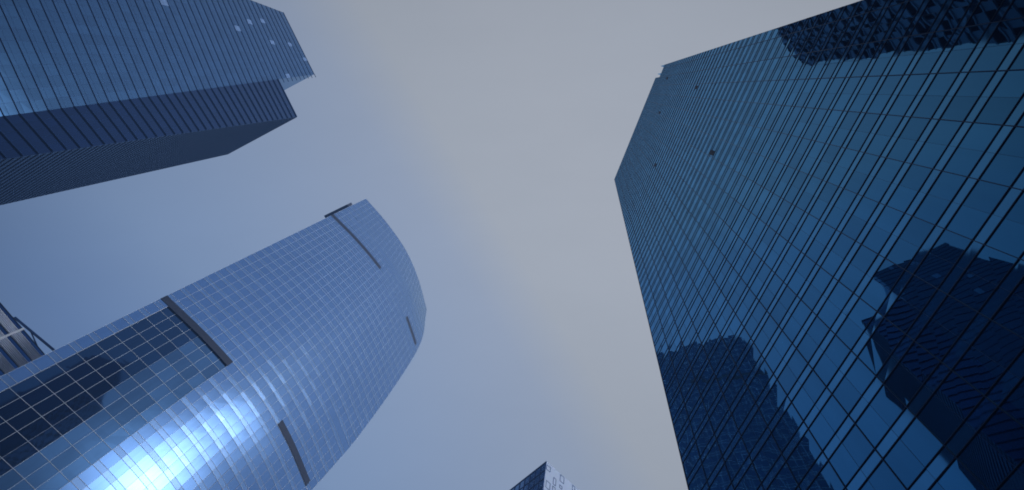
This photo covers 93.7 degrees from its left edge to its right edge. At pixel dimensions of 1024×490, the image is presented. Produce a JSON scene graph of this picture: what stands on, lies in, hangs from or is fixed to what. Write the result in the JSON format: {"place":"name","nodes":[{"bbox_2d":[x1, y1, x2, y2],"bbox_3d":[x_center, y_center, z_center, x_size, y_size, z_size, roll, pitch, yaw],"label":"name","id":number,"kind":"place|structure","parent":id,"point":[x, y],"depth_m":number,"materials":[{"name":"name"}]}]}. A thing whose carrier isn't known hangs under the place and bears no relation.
{"place":"outdoors","nodes":[
{"label":"outdoors","id":0,"kind":"place"},
{"bbox_2d":[0,303,54,375],"bbox_3d":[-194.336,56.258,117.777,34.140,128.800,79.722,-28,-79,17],"label":"building","id":1,"kind":"structure","parent":0,"point":[19,347],"depth_m":168.44,"materials":[{"name":"grey glass"}]},
{"bbox_2d":[0,0,315,204],"bbox_3d":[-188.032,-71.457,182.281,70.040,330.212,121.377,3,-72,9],"label":"skyscraper","id":2,"kind":"structure","parent":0,"point":[92,92],"depth_m":206.60,"materials":[{"name":"blue glass"}]},
{"bbox_2d":[0,199,426,489],"bbox_3d":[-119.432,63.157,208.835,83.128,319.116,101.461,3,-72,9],"label":"curved tower","id":3,"kind":"structure","parent":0,"point":[283,364],"depth_m":185.90,"materials":[{"name":"blue glass"}]},
{"bbox_2d":[0,0,860,489],"label":"sky","id":4,"kind":"structure","parent":0,"point":[492,138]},
{"bbox_2d":[510,461,578,489],"bbox_3d":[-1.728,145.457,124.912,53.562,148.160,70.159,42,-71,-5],"label":"tower","id":5,"kind":"structure","parent":0,"point":[546,475],"depth_m":177.59,"materials":[{"name":"grey glass"}]},
{"bbox_2d":[614,0,1023,489],"bbox_3d":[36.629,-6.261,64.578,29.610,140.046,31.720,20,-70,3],"label":"tower","id":6,"kind":"structure","parent":0,"point":[823,215],"depth_m":24.38,"materials":[{"name":"blue glass"}]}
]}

